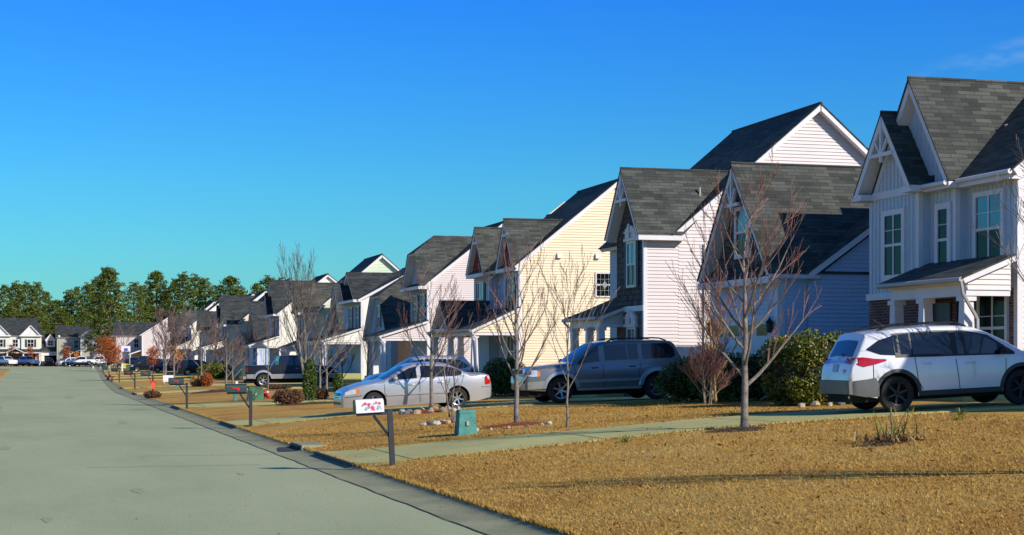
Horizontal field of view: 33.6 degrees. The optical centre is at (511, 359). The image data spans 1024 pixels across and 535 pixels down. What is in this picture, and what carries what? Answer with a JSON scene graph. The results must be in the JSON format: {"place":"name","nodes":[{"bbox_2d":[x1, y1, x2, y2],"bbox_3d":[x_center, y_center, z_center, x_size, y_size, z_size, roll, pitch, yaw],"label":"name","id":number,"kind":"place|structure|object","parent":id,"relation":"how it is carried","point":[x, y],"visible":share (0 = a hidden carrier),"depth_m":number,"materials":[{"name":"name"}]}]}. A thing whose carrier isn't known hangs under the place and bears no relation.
{"place":"outdoors","nodes":[
{"label":"outdoors","id":0,"kind":"place"},
{"bbox_2d":[129,359,162,371],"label":"family car","id":1,"kind":"object","parent":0,"point":[139,366],"visible":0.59,"depth_m":216.51,"materials":[{"name":"black paint"}]},
{"bbox_2d":[0,366,484,534],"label":"road","id":2,"kind":"structure","parent":0,"point":[103,499],"depth_m":28.69,"materials":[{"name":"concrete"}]},
{"bbox_2d":[104,382,488,534],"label":"road seam","id":3,"kind":"object","parent":2,"relation":"on","point":[336,477],"visible":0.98,"depth_m":28.09,"materials":[{"name":"grey concrete"}]},
{"bbox_2d":[171,393,508,408],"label":"driveway","id":4,"kind":"structure","parent":0,"point":[228,404],"depth_m":69.20,"materials":[{"name":"concrete"}]},
{"bbox_2d":[362,355,474,380],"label":"crossover","id":5,"kind":"object","parent":4,"relation":"on","point":[467,366],"visible":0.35,"depth_m":70.13,"materials":[{"name":"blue metal"}]},
{"bbox_2d":[220,396,689,427],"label":"driveway","id":6,"kind":"structure","parent":0,"point":[255,422],"depth_m":51.68,"materials":[{"name":"concrete"}]},
{"bbox_2d":[333,362,491,407],"bbox_3d":[-3.011,0.792,51.011,4.605,1.449,2.147,-3,1,-16],"label":"saloon car","id":7,"kind":"object","parent":6,"relation":"on","point":[406,384],"visible":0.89,"depth_m":50.26,"materials":[{"name":"silver metal"}]},
{"bbox_2d":[511,337,680,402],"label":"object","id":8,"kind":"object","parent":6,"relation":"on","point":[632,366],"visible":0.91,"depth_m":50.72,"materials":[{"name":"grey paint"}]},
{"bbox_2d":[578,345,599,362],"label":"window","id":9,"kind":"structure","parent":8,"relation":"in","point":[593,355],"depth_m":50.57,"materials":[{"name":"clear glass"}]},
{"bbox_2d":[603,344,626,360],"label":"window","id":10,"kind":"structure","parent":8,"relation":"in","point":[614,351],"depth_m":50.79,"materials":[{"name":"black glass"}]},
{"bbox_2d":[641,343,674,358],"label":"window","id":11,"kind":"structure","parent":8,"relation":"in","point":[649,350],"depth_m":51.16,"materials":[{"name":"black glass"}]},
{"bbox_2d":[0,365,1023,534],"bbox_3d":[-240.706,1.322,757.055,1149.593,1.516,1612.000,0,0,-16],"label":"ground","id":12,"kind":"structure","parent":0,"point":[228,413],"depth_m":24.13,"materials":[{"name":"brown plant"}]},
{"bbox_2d":[0,304,24,317],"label":"pine tree","id":13,"kind":"object","parent":12,"relation":"on","point":[7,309],"visible":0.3,"depth_m":362.06,"materials":[{"name":"green plant"}]},
{"bbox_2d":[3,280,28,317],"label":"pine tree","id":14,"kind":"object","parent":12,"relation":"on","point":[13,286],"visible":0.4,"depth_m":372.04,"materials":[{"name":"green plant"}]},
{"bbox_2d":[14,356,39,365],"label":"car","id":15,"kind":"object","parent":12,"relation":"on","point":[26,360],"visible":0.91,"depth_m":320.94,"materials":[{"name":"blue metal"}]},
{"bbox_2d":[10,281,44,323],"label":"pine tree","id":16,"kind":"object","parent":12,"relation":"on","point":[26,286],"visible":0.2,"depth_m":388.50,"materials":[{"name":"green plant"}]},
{"bbox_2d":[0,318,56,365],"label":"cream house","id":17,"kind":"structure","parent":12,"relation":"on","point":[22,335],"depth_m":331.93,"materials":[{"name":"white"}]},
{"bbox_2d":[17,305,52,332],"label":"pine tree","id":18,"kind":"object","parent":12,"relation":"on","point":[35,312],"visible":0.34,"depth_m":365.14,"materials":[{"name":"green plant"}]},
{"bbox_2d":[24,282,51,332],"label":"pine tree","id":19,"kind":"object","parent":12,"relation":"on","point":[36,288],"visible":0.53,"depth_m":380.97,"materials":[{"name":"green plant"}]},
{"bbox_2d":[41,309,78,332],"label":"pine tree","id":20,"kind":"object","parent":12,"relation":"on","point":[58,316],"visible":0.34,"depth_m":370.57,"materials":[{"name":"green plant"}]},
{"bbox_2d":[53,289,80,332],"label":"pine tree","id":21,"kind":"object","parent":12,"relation":"on","point":[67,297],"visible":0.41,"depth_m":390.41,"materials":[{"name":"green plant"}]},
{"bbox_2d":[67,311,93,324],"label":"pine tree","id":22,"kind":"object","parent":12,"relation":"on","point":[81,315],"visible":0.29,"depth_m":373.73,"materials":[{"name":"green plant"}]},
{"bbox_2d":[66,356,97,365],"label":"pickup truck","id":23,"kind":"object","parent":12,"relation":"on","point":[80,360],"visible":0.9,"depth_m":318.63,"materials":[{"name":"white paint"}]},
{"bbox_2d":[55,323,112,365],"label":"beige house","id":24,"kind":"structure","parent":12,"relation":"on","point":[72,338],"depth_m":332.74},
{"bbox_2d":[72,282,100,324],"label":"pine tree","id":25,"kind":"object","parent":12,"relation":"on","point":[87,289],"visible":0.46,"depth_m":385.85,"materials":[{"name":"green plant"}]},
{"bbox_2d":[90,331,119,370],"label":"rusty tree","id":26,"kind":"object","parent":12,"relation":"on","point":[101,341],"visible":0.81,"depth_m":240.91,"materials":[{"name":"orange plant"}]},
{"bbox_2d":[80,267,135,365],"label":"pine tree","id":27,"kind":"object","parent":12,"relation":"on","point":[105,276],"visible":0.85,"depth_m":306.75,"materials":[{"name":"green plant"}]},
{"bbox_2d":[105,343,122,367],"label":"rusty tree","id":28,"kind":"object","parent":12,"relation":"on","point":[114,357],"visible":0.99,"depth_m":238.10,"materials":[{"name":"orange plant"}]},
{"bbox_2d":[117,281,155,321],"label":"pine tree","id":29,"kind":"object","parent":12,"relation":"on","point":[138,290],"visible":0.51,"depth_m":322.37,"materials":[{"name":"green plant"}]},
{"bbox_2d":[113,317,169,361],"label":"white house","id":30,"kind":"structure","parent":12,"relation":"on","point":[141,341],"depth_m":296.90,"materials":[{"name":"white"}]},
{"bbox_2d":[146,346,161,372],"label":"rusty tree","id":31,"kind":"object","parent":12,"relation":"on","point":[153,355],"visible":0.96,"depth_m":206.10,"materials":[{"name":"orange plant"}]},
{"bbox_2d":[136,270,173,321],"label":"pine tree","id":32,"kind":"object","parent":12,"relation":"on","point":[156,276],"visible":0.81,"depth_m":364.02,"materials":[{"name":"green plant"}]},
{"bbox_2d":[153,332,176,374],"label":"bare tree","id":33,"kind":"object","parent":12,"relation":"on","point":[159,354],"visible":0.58,"depth_m":165.22,"materials":[{"name":"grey plant"}]},
{"bbox_2d":[150,305,190,374],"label":"bare tree","id":34,"kind":"object","parent":12,"relation":"on","point":[162,327],"visible":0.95,"depth_m":159.25,"materials":[{"name":"brown plant"}]},
{"bbox_2d":[168,378,187,408],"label":"mailbox","id":35,"kind":"object","parent":12,"relation":"on","point":[176,381],"visible":0.96,"depth_m":67.86,"materials":[{"name":"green metal"}]},
{"bbox_2d":[155,304,202,377],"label":"bare tree","id":36,"kind":"object","parent":12,"relation":"on","point":[180,330],"visible":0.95,"depth_m":160.18,"materials":[{"name":"grey plant"}]},
{"bbox_2d":[165,271,196,316],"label":"pine tree","id":37,"kind":"object","parent":12,"relation":"on","point":[182,278],"visible":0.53,"depth_m":359.92,"materials":[{"name":"green plant"}]},
{"bbox_2d":[161,301,215,359],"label":"wing house","id":38,"kind":"structure","parent":12,"relation":"on","point":[208,305],"depth_m":268.58,"materials":[{"name":"white"}]},
{"bbox_2d":[177,360,208,374],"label":"family car","id":39,"kind":"object","parent":12,"relation":"on","point":[186,367],"visible":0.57,"depth_m":181.16,"materials":[{"name":"black paint"}]},
{"bbox_2d":[169,301,218,359],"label":"dark roof house","id":40,"kind":"structure","parent":12,"relation":"on","point":[193,316],"depth_m":242.64,"materials":[{"name":"beige"}]},
{"bbox_2d":[181,273,208,309],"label":"pine tree","id":41,"kind":"object","parent":12,"relation":"on","point":[195,278],"visible":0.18,"depth_m":369.48,"materials":[{"name":"green plant"}]},
{"bbox_2d":[179,320,220,376],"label":"bare tree","id":42,"kind":"object","parent":12,"relation":"on","point":[196,333],"visible":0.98,"depth_m":114.42,"materials":[{"name":"brown plant"}]},
{"bbox_2d":[187,277,216,309],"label":"pine tree","id":43,"kind":"object","parent":12,"relation":"on","point":[203,295],"visible":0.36,"depth_m":363.33,"materials":[{"name":"green plant"}]},
{"bbox_2d":[196,361,233,377],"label":"hedge","id":44,"kind":"object","parent":12,"relation":"on","point":[215,369],"visible":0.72,"depth_m":156.70,"materials":[{"name":"green plant"}]},
{"bbox_2d":[198,308,236,362],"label":"bare tree","id":45,"kind":"object","parent":12,"relation":"on","point":[212,320],"visible":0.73,"depth_m":163.18,"materials":[{"name":"brown plant"}]},
{"bbox_2d":[190,293,254,362],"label":"yellow gable house","id":46,"kind":"structure","parent":12,"relation":"on","point":[202,316],"depth_m":220.89,"materials":[{"name":"beige"}]},
{"bbox_2d":[209,323,244,383],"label":"bare tree","id":47,"kind":"object","parent":12,"relation":"on","point":[223,349],"visible":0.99,"depth_m":103.12,"materials":[{"name":"brown plant"}]},
{"bbox_2d":[215,275,247,301],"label":"pine tree","id":48,"kind":"object","parent":12,"relation":"on","point":[229,282],"visible":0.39,"depth_m":356.58,"materials":[{"name":"green plant"}]},
{"bbox_2d":[196,290,267,361],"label":"curved porch house","id":49,"kind":"structure","parent":12,"relation":"on","point":[258,296],"depth_m":201.13,"materials":[{"name":"beige"}]},
{"bbox_2d":[216,336,250,383],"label":"bare tree","id":50,"kind":"object","parent":12,"relation":"on","point":[232,353],"visible":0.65,"depth_m":108.48,"materials":[{"name":"brown plant"}]},
{"bbox_2d":[225,384,251,426],"bbox_3d":[-7.944,1.438,49.402,0.767,1.481,0.211,0,0,-16],"label":"mailbox","id":51,"kind":"object","parent":12,"relation":"on","point":[240,389],"visible":0.96,"depth_m":49.37,"materials":[{"name":"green metal"}]},
{"bbox_2d":[209,279,290,374],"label":"house","id":52,"kind":"structure","parent":12,"relation":"on","point":[248,317],"depth_m":178.68,"materials":[{"name":"beige"}]},
{"bbox_2d":[247,387,263,400],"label":"transformer cabinet","id":53,"kind":"object","parent":12,"relation":"on","point":[257,393],"visible":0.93,"depth_m":74.54,"materials":[{"name":"green metal"}]},
{"bbox_2d":[253,315,292,390],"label":"bare tree","id":54,"kind":"object","parent":12,"relation":"on","point":[268,345],"visible":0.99,"depth_m":87.49,"materials":[{"name":"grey plant"}]},
{"bbox_2d":[271,388,304,404],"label":"shrub","id":55,"kind":"object","parent":12,"relation":"on","point":[285,396],"visible":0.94,"depth_m":65.91,"materials":[{"name":"brown plant"}]},
{"bbox_2d":[239,273,337,375],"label":"grey house","id":56,"kind":"structure","parent":12,"relation":"on","point":[274,290],"depth_m":159.15,"materials":[{"name":"beige"}]},
{"bbox_2d":[239,355,338,386],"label":"pickup truck","id":57,"kind":"object","parent":12,"relation":"on","point":[285,369],"visible":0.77,"depth_m":104.44,"materials":[{"name":"black paint"}]},
{"bbox_2d":[269,241,335,399],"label":"bare tree","id":58,"kind":"object","parent":12,"relation":"on","point":[299,343],"visible":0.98,"depth_m":70.76,"materials":[{"name":"grey plant"}]},
{"bbox_2d":[302,358,317,400],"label":"shrub","id":59,"kind":"object","parent":12,"relation":"on","point":[309,379],"visible":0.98,"depth_m":69.09,"materials":[{"name":"green plant"}]},
{"bbox_2d":[296,305,355,387],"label":"bare tree","id":60,"kind":"object","parent":12,"relation":"on","point":[319,356],"visible":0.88,"depth_m":71.25,"materials":[{"name":"brown plant"}]},
{"bbox_2d":[94,366,564,534],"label":"kerb","id":61,"kind":"structure","parent":12,"relation":"on","point":[484,520],"depth_m":27.27,"materials":[{"name":"concrete"}]},
{"bbox_2d":[277,442,326,450],"bbox_3d":[-4.842,1.962,38.436,1.100,0.135,1.900,0,0,-16],"label":"storm drain","id":62,"kind":"object","parent":61,"relation":"in","point":[295,446],"visible":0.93,"depth_m":38.02,"materials":[{"name":"concrete"}]},
{"bbox_2d":[307,312,359,396],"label":"bare tree","id":63,"kind":"object","parent":12,"relation":"on","point":[327,364],"visible":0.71,"depth_m":74.45,"materials":[{"name":"brown plant"}]},
{"bbox_2d":[278,253,399,379],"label":"green gable house","id":64,"kind":"structure","parent":12,"relation":"on","point":[380,263],"depth_m":140.72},
{"bbox_2d":[330,342,355,385],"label":"bare tree","id":65,"kind":"object","parent":12,"relation":"on","point":[340,357],"visible":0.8,"depth_m":102.55,"materials":[{"name":"brown plant"}]},
{"bbox_2d":[307,268,404,382],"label":"pale house","id":66,"kind":"structure","parent":12,"relation":"on","point":[356,291],"depth_m":121.52,"materials":[{"name":"beige"}]},
{"bbox_2d":[358,319,383,375],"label":"bare tree","id":67,"kind":"object","parent":12,"relation":"on","point":[367,362],"visible":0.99,"depth_m":91.21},
{"bbox_2d":[353,398,394,465],"bbox_3d":[-2.479,1.431,30.657,0.697,1.461,0.206,-3,1,-16],"label":"mailbox","id":68,"kind":"object","parent":12,"relation":"on","point":[368,407],"visible":0.99,"depth_m":30.61,"materials":[{"name":"white metal"}]},
{"bbox_2d":[410,408,450,413],"bbox_3d":[-2.454,1.486,49.337,1.707,0.190,1.108,0,0,-16],"label":"mulch bed","id":69,"kind":"object","parent":12,"relation":"on","point":[435,410],"visible":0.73,"depth_m":49.10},
{"bbox_2d":[396,263,493,408],"bbox_3d":[-1.980,-0.662,49.548,3.094,4.460,2.354,0,0,6],"label":"bare tree","id":70,"kind":"object","parent":69,"relation":"on","point":[430,374],"visible":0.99,"depth_m":49.46,"materials":[{"name":"brown plant"}]},
{"bbox_2d":[362,221,502,377],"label":"white house","id":71,"kind":"structure","parent":12,"relation":"on","point":[446,257],"depth_m":99.52,"materials":[{"name":"white"}]},
{"bbox_2d":[430,338,467,416],"bbox_3d":[-1.628,0.451,44.792,0.846,2.233,1.021,0,0,28],"label":"bare tree","id":72,"kind":"object","parent":12,"relation":"on","point":[445,380],"visible":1,"depth_m":44.74,"materials":[{"name":"brown plant"}]},
{"bbox_2d":[454,410,476,435],"bbox_3d":[-0.993,1.357,36.493,0.420,0.560,0.435,0,0,-16],"label":"utility pedestal","id":73,"kind":"object","parent":12,"relation":"on","point":[465,422],"visible":0.93,"depth_m":36.33,"materials":[{"name":"teal plastic"}]},
{"bbox_2d":[482,356,525,395],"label":"shrub","id":74,"kind":"object","parent":12,"relation":"on","point":[498,372],"visible":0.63,"depth_m":68.60,"materials":[{"name":"green plant"}]},
{"bbox_2d":[479,420,554,428],"bbox_3d":[0.058,1.457,38.192,1.837,0.203,0.980,0,0,-16],"label":"mulch bed","id":75,"kind":"object","parent":12,"relation":"on","point":[521,423],"visible":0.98,"depth_m":37.98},
{"bbox_2d":[478,228,561,422],"bbox_3d":[-0.011,-0.753,38.340,1.901,4.546,1.762,0,0,27],"label":"bare tree","id":76,"kind":"object","parent":75,"relation":"on","point":[517,384],"visible":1,"depth_m":38.29,"materials":[{"name":"grey plant"}]},
{"bbox_2d":[427,179,617,391],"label":"twin gable house","id":77,"kind":"structure","parent":12,"relation":"on","point":[574,223],"depth_m":80.44,"materials":[{"name":"beige"}]},
{"bbox_2d":[595,272,609,296],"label":"window","id":78,"kind":"structure","parent":77,"relation":"in","point":[597,274],"depth_m":80.57,"materials":[{"name":"clear glass"}]},
{"bbox_2d":[536,246,619,426],"bbox_3d":[1.260,-0.489,36.151,1.513,3.962,1.621,0,0,33],"label":"bare tree","id":79,"kind":"object","parent":12,"relation":"on","point":[576,282],"visible":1,"depth_m":36.21,"materials":[{"name":"brown plant"}]},
{"bbox_2d":[275,402,1022,534],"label":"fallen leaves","id":80,"kind":"object","parent":12,"relation":"on","point":[776,477],"visible":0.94,"depth_m":26.30,"materials":[{"name":"brown plant"}]},
{"bbox_2d":[652,355,708,401],"bbox_3d":[5.017,0.548,48.116,2.156,1.379,1.718,0,0,-16],"label":"shrub","id":81,"kind":"object","parent":12,"relation":"on","point":[674,383],"visible":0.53,"depth_m":47.70,"materials":[{"name":"green plant"}]},
{"bbox_2d":[678,338,739,403],"bbox_3d":[5.316,0.318,44.847,1.631,1.812,1.346,0,0,-16],"label":"bare tree","id":82,"kind":"object","parent":12,"relation":"on","point":[719,361],"visible":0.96,"depth_m":44.80,"materials":[{"name":"brown plant"}]},
{"bbox_2d":[561,102,868,396],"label":"gabled house","id":83,"kind":"structure","parent":12,"relation":"on","point":[650,216],"depth_m":61.41,"materials":[{"name":"white"}]},
{"bbox_2d":[623,224,636,287],"bbox_3d":[4.269,-3.760,61.285,0.190,2.300,1.220,0,0,-16],"label":"window","id":84,"kind":"structure","parent":83,"relation":"in","point":[630,233],"depth_m":61.26,"materials":[{"name":"white glass"}]},
{"bbox_2d":[623,310,637,339],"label":"window","id":85,"kind":"structure","parent":83,"relation":"in","point":[631,319],"depth_m":61.20,"materials":[{"name":"blue glass"}]},
{"bbox_2d":[684,268,750,403],"bbox_3d":[5.416,-0.632,45.143,1.790,3.698,1.990,0,0,-16],"label":"bare tree","id":86,"kind":"object","parent":12,"relation":"on","point":[714,399],"visible":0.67,"depth_m":45.01,"materials":[{"name":"brown plant"}]},
{"bbox_2d":[686,349,786,401],"bbox_3d":[6.769,0.442,46.884,3.986,1.487,1.944,0,0,-16],"label":"hedge","id":87,"kind":"object","parent":12,"relation":"on","point":[732,390],"visible":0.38,"depth_m":46.15,"materials":[{"name":"brown plant"}]},
{"bbox_2d":[705,425,773,432],"bbox_3d":[4.118,1.254,30.849,1.350,0.166,1.042,0,0,-16],"label":"mulch bed","id":88,"kind":"object","parent":12,"relation":"on","point":[741,429],"visible":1,"depth_m":30.71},
{"bbox_2d":[665,142,821,426],"bbox_3d":[4.064,-1.313,30.955,2.725,5.251,2.776,0,0,24],"label":"bare tree","id":89,"kind":"object","parent":88,"relation":"on","point":[746,349],"visible":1,"depth_m":30.95,"materials":[{"name":"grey plant"}]},
{"bbox_2d":[758,327,850,405],"bbox_3d":[7.409,0.172,41.062,2.509,1.941,2.051,0,0,-16],"label":"hedge","id":90,"kind":"object","parent":12,"relation":"on","point":[799,361],"visible":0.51,"depth_m":40.39,"materials":[{"name":"green plant"}]},
{"bbox_2d":[697,76,1023,400],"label":"board batten house","id":91,"kind":"structure","parent":12,"relation":"on","point":[886,233],"depth_m":44.51,"materials":[{"name":"white wood"}]},
{"bbox_2d":[712,315,771,356],"bbox_3d":[7.055,-0.135,52.408,0.050,2.370,4.500,0,0,-16],"label":"garage door","id":92,"kind":"structure","parent":91,"relation":"in","point":[760,334],"depth_m":51.73,"materials":[{"name":"blue glass"}]},
{"bbox_2d":[734,206,750,259],"bbox_3d":[7.084,-3.925,52.261,0.095,1.610,1.110,0,0,-16],"label":"window","id":93,"kind":"structure","parent":91,"relation":"in","point":[737,209],"depth_m":52.39,"materials":[{"name":"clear glass"}]},
{"bbox_2d":[881,207,905,281],"bbox_3d":[10.095,-3.040,44.934,0.095,1.880,1.220,0,0,-16],"label":"window","id":94,"kind":"structure","parent":91,"relation":"in","point":[893,222],"depth_m":44.90,"materials":[{"name":"clear glass"}]},
{"bbox_2d":[932,302,951,324],"bbox_3d":[10.900,-0.425,43.156,0.095,2.050,0.900,0,0,-16],"label":"front door","id":95,"kind":"structure","parent":91,"relation":"in","point":[941,311],"depth_m":43.07,"materials":[{"name":"paint"}]},
{"bbox_2d":[934,202,951,262],"bbox_3d":[10.934,-3.045,43.072,0.095,1.870,0.780,0,0,-16],"label":"window","id":96,"kind":"structure","parent":91,"relation":"in","point":[942,211],"depth_m":43.06,"materials":[{"name":"clear glass"}]},
{"bbox_2d":[972,188,1004,257],"bbox_3d":[11.670,-3.210,41.576,0.095,1.880,1.380,0,0,-16],"label":"window","id":97,"kind":"structure","parent":91,"relation":"in","point":[982,205],"depth_m":41.60,"materials":[{"name":"clear glass"}]},
{"bbox_2d":[976,296,1008,342],"bbox_3d":[11.717,-0.775,41.413,0.095,1.950,1.350,0,0,-16],"label":"window","id":98,"kind":"structure","parent":91,"relation":"in","point":[992,312],"depth_m":41.32,"materials":[{"name":"clear glass"}]},
{"bbox_2d":[848,439,910,446],"bbox_3d":[5.527,1.262,25.617,1.061,0.132,0.707,0,0,-16],"label":"mulch bed","id":99,"kind":"object","parent":12,"relation":"on","point":[879,444],"visible":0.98,"depth_m":25.52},
{"bbox_2d":[853,407,931,445],"bbox_3d":[5.990,1.034,26.015,1.518,0.636,1.681,0,0,7],"label":"strappy plant","id":100,"kind":"object","parent":99,"relation":"on","point":[904,436],"visible":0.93,"depth_m":25.90,"materials":[{"name":"beige plant"}]},
{"bbox_2d":[966,135,1023,281],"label":"bare tree","id":101,"kind":"object","parent":12,"relation":"on","point":[1018,218],"visible":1,"depth_m":32.52,"materials":[{"name":"brown plant"}]},
{"bbox_2d":[0,0,1023,325],"label":"sky","id":102,"kind":"structure","parent":0,"point":[138,138],"materials":[{"name":"blue"}]},
{"bbox_2d":[314,401,1023,466],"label":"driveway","id":103,"kind":"structure","parent":0,"point":[412,451],"depth_m":33.09,"materials":[{"name":"concrete"}]},
{"bbox_2d":[819,319,1023,411],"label":"crossover","id":104,"kind":"object","parent":103,"relation":"on","point":[903,366],"visible":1,"depth_m":33.82,"materials":[{"name":"white paint"}]},
{"bbox_2d":[830,340,857,356],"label":"rear window","id":105,"kind":"structure","parent":104,"relation":"in","point":[847,347],"depth_m":34.27,"materials":[{"name":"blue glass"}]},
{"bbox_2d":[866,335,898,355],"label":"window","id":106,"kind":"structure","parent":104,"relation":"in","point":[885,346],"depth_m":33.61,"materials":[{"name":"black glass"}]},
{"bbox_2d":[898,333,910,354],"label":"window","id":107,"kind":"structure","parent":104,"relation":"in","point":[904,344],"depth_m":33.69,"materials":[{"name":"black glass"}]},
{"bbox_2d":[910,331,951,353],"bbox_3d":[8.336,-0.325,33.810,0.820,0.465,0.167,-3,1,-11],"label":"window","id":108,"kind":"structure","parent":104,"relation":"in","point":[923,342],"depth_m":33.80,"materials":[{"name":"black glass"}]},
{"bbox_2d":[954,331,997,353],"bbox_3d":[9.279,-0.359,33.989,0.860,0.480,0.168,-3,1,-11],"label":"window","id":109,"kind":"structure","parent":104,"relation":"in","point":[966,342],"depth_m":33.96,"materials":[{"name":"black glass"}]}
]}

